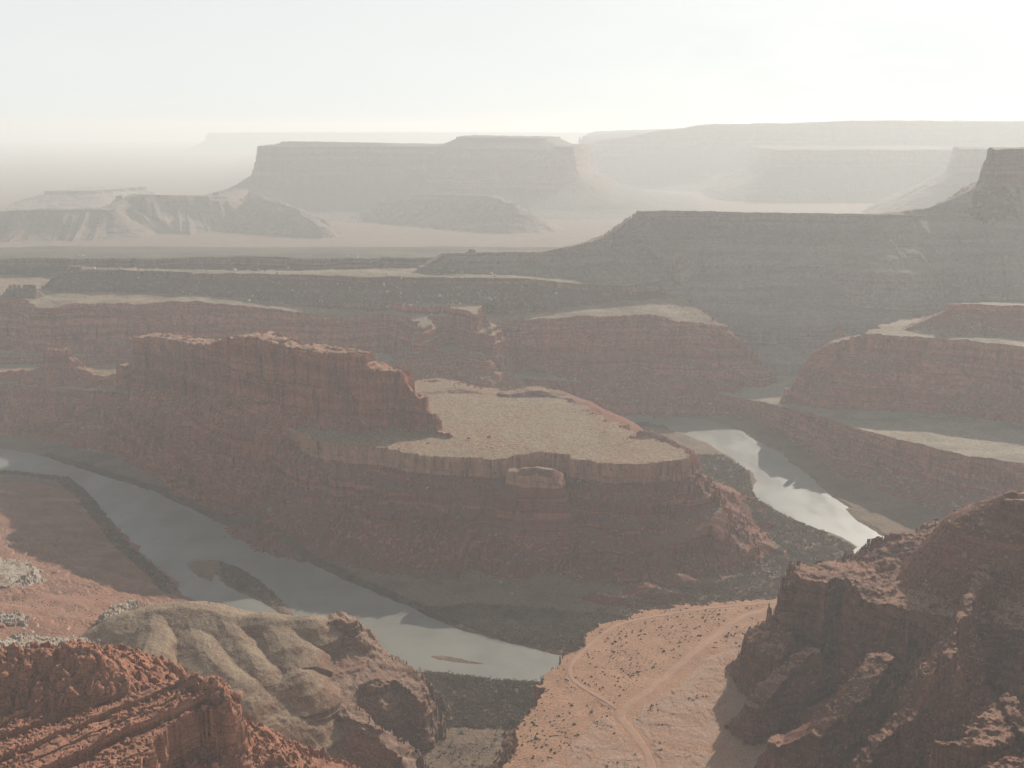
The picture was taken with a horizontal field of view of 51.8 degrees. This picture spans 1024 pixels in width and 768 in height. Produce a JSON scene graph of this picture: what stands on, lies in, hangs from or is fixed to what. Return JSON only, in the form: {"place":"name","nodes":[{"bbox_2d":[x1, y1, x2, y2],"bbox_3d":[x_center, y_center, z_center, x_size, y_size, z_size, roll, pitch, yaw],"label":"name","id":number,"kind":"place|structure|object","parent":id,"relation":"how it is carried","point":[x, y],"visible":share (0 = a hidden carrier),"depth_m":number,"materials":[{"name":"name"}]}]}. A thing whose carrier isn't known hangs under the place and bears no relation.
{"place":"outdoors","nodes":[
{"label":"outdoors","id":0,"kind":"place"},
{"bbox_2d":[0,480,194,639],"bbox_3d":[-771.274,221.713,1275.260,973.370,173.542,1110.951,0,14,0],"label":"slope","id":1,"kind":"structure","parent":0,"point":[49,523],"depth_m":1432.31,"materials":[{"name":"red soil"}]},
{"bbox_2d":[0,557,139,647],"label":"rock ledge","id":2,"kind":"object","parent":1,"relation":"on","point":[19,569],"visible":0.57,"depth_m":1161.20,"materials":[{"name":"grey stone"}]},
{"bbox_2d":[0,528,147,616],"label":"slope scrub","id":3,"kind":"object","parent":1,"relation":"on","point":[48,576],"visible":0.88,"depth_m":1307.27,"materials":[{"name":"green plant"}]},
{"bbox_2d":[0,638,359,767],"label":"rock ridge","id":4,"kind":"object","parent":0,"point":[78,703],"visible":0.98,"depth_m":672.03,"materials":[{"name":"brown stone"}]},
{"bbox_2d":[201,704,208,710],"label":"boulder","id":5,"kind":"object","parent":4,"relation":"on","point":[204,707],"visible":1,"depth_m":668.85,"materials":[{"name":"orange stone"}]},
{"bbox_2d":[211,762,218,767],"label":"boulder","id":6,"kind":"object","parent":4,"relation":"on","point":[215,764],"visible":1,"depth_m":654.30,"materials":[{"name":"orange stone"}]},
{"bbox_2d":[211,679,219,688],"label":"boulder","id":7,"kind":"object","parent":4,"relation":"on","point":[215,684],"visible":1,"depth_m":678.33,"materials":[{"name":"orange stone"}]},
{"bbox_2d":[214,691,221,695],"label":"boulder","id":8,"kind":"object","parent":4,"relation":"on","point":[216,693],"visible":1,"depth_m":675.08,"materials":[{"name":"orange stone"}]},
{"bbox_2d":[234,691,241,698],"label":"boulder","id":9,"kind":"object","parent":4,"relation":"on","point":[238,694],"visible":1,"depth_m":675.69,"materials":[{"name":"orange stone"}]},
{"bbox_2d":[242,761,249,767],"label":"boulder","id":10,"kind":"object","parent":4,"relation":"on","point":[245,764],"visible":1,"depth_m":663.19,"materials":[{"name":"orange stone"}]},
{"bbox_2d":[79,600,346,760],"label":"hill","id":11,"kind":"structure","parent":0,"point":[308,717],"depth_m":1034.65,"materials":[{"name":"beige stone"}]},
{"bbox_2d":[135,602,316,700],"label":"hillside scrub","id":12,"kind":"object","parent":11,"relation":"on","point":[231,637],"visible":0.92,"depth_m":1054.45,"materials":[{"name":"green plant"}]},
{"bbox_2d":[0,331,453,511],"bbox_3d":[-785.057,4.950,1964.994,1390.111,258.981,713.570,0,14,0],"label":"butte","id":13,"kind":"object","parent":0,"point":[208,423],"visible":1,"depth_m":1786.15,"materials":[{"name":"brown stone"}]},
{"bbox_2d":[0,246,558,277],"bbox_3d":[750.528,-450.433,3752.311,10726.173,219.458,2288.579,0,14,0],"label":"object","id":14,"kind":"structure","parent":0,"point":[46,261],"depth_m":2888.61,"materials":[{"name":"soil"}]},
{"bbox_2d":[0,189,563,241],"bbox_3d":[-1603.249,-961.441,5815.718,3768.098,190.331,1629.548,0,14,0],"label":"hill","id":15,"kind":"structure","parent":0,"point":[243,211],"depth_m":5560.40,"materials":[{"name":"grey stone"}]},
{"bbox_2d":[0,132,592,210],"bbox_3d":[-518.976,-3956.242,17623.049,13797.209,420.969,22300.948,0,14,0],"label":"mesa","id":16,"kind":"structure","parent":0,"point":[102,196],"depth_m":23256.94,"materials":[{"name":"grey stone"}]},
{"bbox_2d":[0,265,668,314],"bbox_3d":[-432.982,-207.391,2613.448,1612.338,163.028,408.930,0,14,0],"label":"mesa","id":17,"kind":"structure","parent":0,"point":[510,294],"depth_m":2495.56,"materials":[{"name":"grey stone"}]},
{"bbox_2d":[325,610,452,767],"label":"cliff","id":18,"kind":"structure","parent":0,"point":[373,680],"depth_m":1040.89,"materials":[{"name":"brown stone"}]},
{"bbox_2d":[0,274,847,417],"bbox_3d":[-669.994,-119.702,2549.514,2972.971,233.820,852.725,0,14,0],"label":"canyon wall","id":19,"kind":"structure","parent":0,"point":[672,355],"depth_m":2358.17,"materials":[{"name":"stone"}]},
{"bbox_2d":[0,415,883,681],"bbox_3d":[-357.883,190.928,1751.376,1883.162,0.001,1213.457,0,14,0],"label":"river","id":20,"kind":"structure","parent":0,"point":[171,538],"depth_m":1527.90,"materials":[{"name":"liquid"}]},
{"bbox_2d":[203,135,703,220],"bbox_3d":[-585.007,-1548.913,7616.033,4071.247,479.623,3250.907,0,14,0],"label":"butte","id":21,"kind":"object","parent":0,"point":[547,177],"visible":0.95,"depth_m":6929.75,"materials":[{"name":"grey stone"}]},
{"bbox_2d":[0,142,947,767],"bbox_3d":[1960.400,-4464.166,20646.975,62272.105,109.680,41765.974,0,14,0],"label":"canyon floor","id":22,"kind":"structure","parent":0,"point":[38,168],"depth_m":2074.83,"materials":[{"name":"soil"}]},
{"bbox_2d":[0,470,176,592],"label":"riverbank thicket","id":23,"kind":"object","parent":22,"relation":"on","point":[92,504],"visible":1,"depth_m":1603.30,"materials":[{"name":"green plant"}]},
{"bbox_2d":[46,452,444,621],"bbox_3d":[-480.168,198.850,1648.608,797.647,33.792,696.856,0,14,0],"label":"riverbank thicket","id":24,"kind":"object","parent":22,"relation":"on","point":[206,511],"visible":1,"depth_m":1559.71,"materials":[{"name":"green plant"}]},
{"bbox_2d":[218,561,283,605],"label":"riverbank thicket","id":25,"kind":"object","parent":22,"relation":"on","point":[246,585],"visible":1,"depth_m":1423.41,"materials":[{"name":"green plant"}]},
{"bbox_2d":[0,362,789,607],"bbox_3d":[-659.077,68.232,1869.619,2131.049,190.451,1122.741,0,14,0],"label":"gooseneck","id":26,"kind":"object","parent":22,"relation":"on","point":[667,510],"visible":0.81,"depth_m":1516.40,"materials":[{"name":"brown stone"}]},
{"bbox_2d":[407,681,535,767],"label":"riverbank thicket","id":27,"kind":"object","parent":22,"relation":"on","point":[449,746],"visible":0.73,"depth_m":1027.44,"materials":[{"name":"green plant"}]},
{"bbox_2d":[419,636,585,729],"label":"riverbank thicket","id":28,"kind":"object","parent":22,"relation":"on","point":[479,700],"visible":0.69,"depth_m":1126.35,"materials":[{"name":"green plant"}]},
{"bbox_2d":[423,602,624,649],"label":"riverbank thicket","id":29,"kind":"object","parent":22,"relation":"on","point":[537,632],"visible":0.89,"depth_m":1308.40,"materials":[{"name":"green plant"}]},
{"bbox_2d":[488,598,777,767],"bbox_3d":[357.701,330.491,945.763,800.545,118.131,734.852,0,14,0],"label":"bench","id":30,"kind":"object","parent":22,"relation":"on","point":[651,641],"visible":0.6,"depth_m":1041.55,"materials":[{"name":"soil"}]},
{"bbox_2d":[513,606,759,767],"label":"scrub","id":31,"kind":"object","parent":30,"relation":"on","point":[619,676],"visible":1,"depth_m":1052.34,"materials":[{"name":"green plant"}]},
{"bbox_2d":[634,422,667,428],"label":"riverbank thicket","id":32,"kind":"object","parent":22,"relation":"on","point":[650,425],"visible":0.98,"depth_m":2176.93,"materials":[{"name":"green plant"}]},
{"bbox_2d":[597,547,812,619],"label":"riverbank thicket","id":33,"kind":"object","parent":22,"relation":"on","point":[734,582],"visible":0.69,"depth_m":1392.17,"materials":[{"name":"green plant"}]},
{"bbox_2d":[699,453,854,564],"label":"riverbank thicket","id":34,"kind":"object","parent":22,"relation":"on","point":[725,463],"visible":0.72,"depth_m":1611.19,"materials":[{"name":"green plant"}]},
{"bbox_2d":[0,343,1023,514],"bbox_3d":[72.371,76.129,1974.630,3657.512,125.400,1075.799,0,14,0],"label":"terrace","id":35,"kind":"structure","parent":0,"point":[945,463],"depth_m":1848.25,"materials":[{"name":"stone"}]},
{"bbox_2d":[0,0,1023,142],"label":"sky","id":36,"kind":"structure","parent":0,"point":[71,70],"materials":[{"name":"white"}]},
{"bbox_2d":[537,635,766,767],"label":"slickrock","id":37,"kind":"structure","parent":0,"point":[695,722],"depth_m":942.80,"materials":[{"name":"stone"}]},
{"bbox_2d":[567,601,776,708],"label":"dirt track","id":38,"kind":"structure","parent":0,"point":[572,662],"depth_m":1116.31,"materials":[{"name":"beige soil"}]},
{"bbox_2d":[616,605,775,767],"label":"dirt road","id":39,"kind":"structure","parent":0,"point":[636,737],"depth_m":1019.58,"materials":[{"name":"beige soil"}]},
{"bbox_2d":[416,182,1023,374],"bbox_3d":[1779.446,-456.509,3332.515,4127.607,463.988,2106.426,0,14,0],"label":"mesa","id":40,"kind":"structure","parent":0,"point":[782,293],"depth_m":2570.67,"materials":[{"name":"grey stone"}]},
{"bbox_2d":[935,147,1023,224],"bbox_3d":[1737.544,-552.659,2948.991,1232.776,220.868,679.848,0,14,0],"label":"rock tower","id":41,"kind":"structure","parent":40,"relation":"on","point":[1002,166],"depth_m":2726.72,"materials":[{"name":"grey stone"}]},
{"bbox_2d":[578,120,1023,213],"bbox_3d":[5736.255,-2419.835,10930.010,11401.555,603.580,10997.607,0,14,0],"label":"mesa","id":42,"kind":"structure","parent":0,"point":[883,166],"depth_m":9547.43,"materials":[{"name":"grey stone"}]},
{"bbox_2d":[724,490,1023,767],"bbox_3d":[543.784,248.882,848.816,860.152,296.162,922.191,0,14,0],"label":"cliff","id":43,"kind":"structure","parent":0,"point":[846,661],"depth_m":904.41,"materials":[{"name":"brown stone"}]},
{"bbox_2d":[780,300,1023,423],"bbox_3d":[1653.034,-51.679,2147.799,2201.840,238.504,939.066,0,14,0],"label":"mesa","id":44,"kind":"structure","parent":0,"point":[963,359],"depth_m":2043.25,"materials":[{"name":"stone"}]}
]}

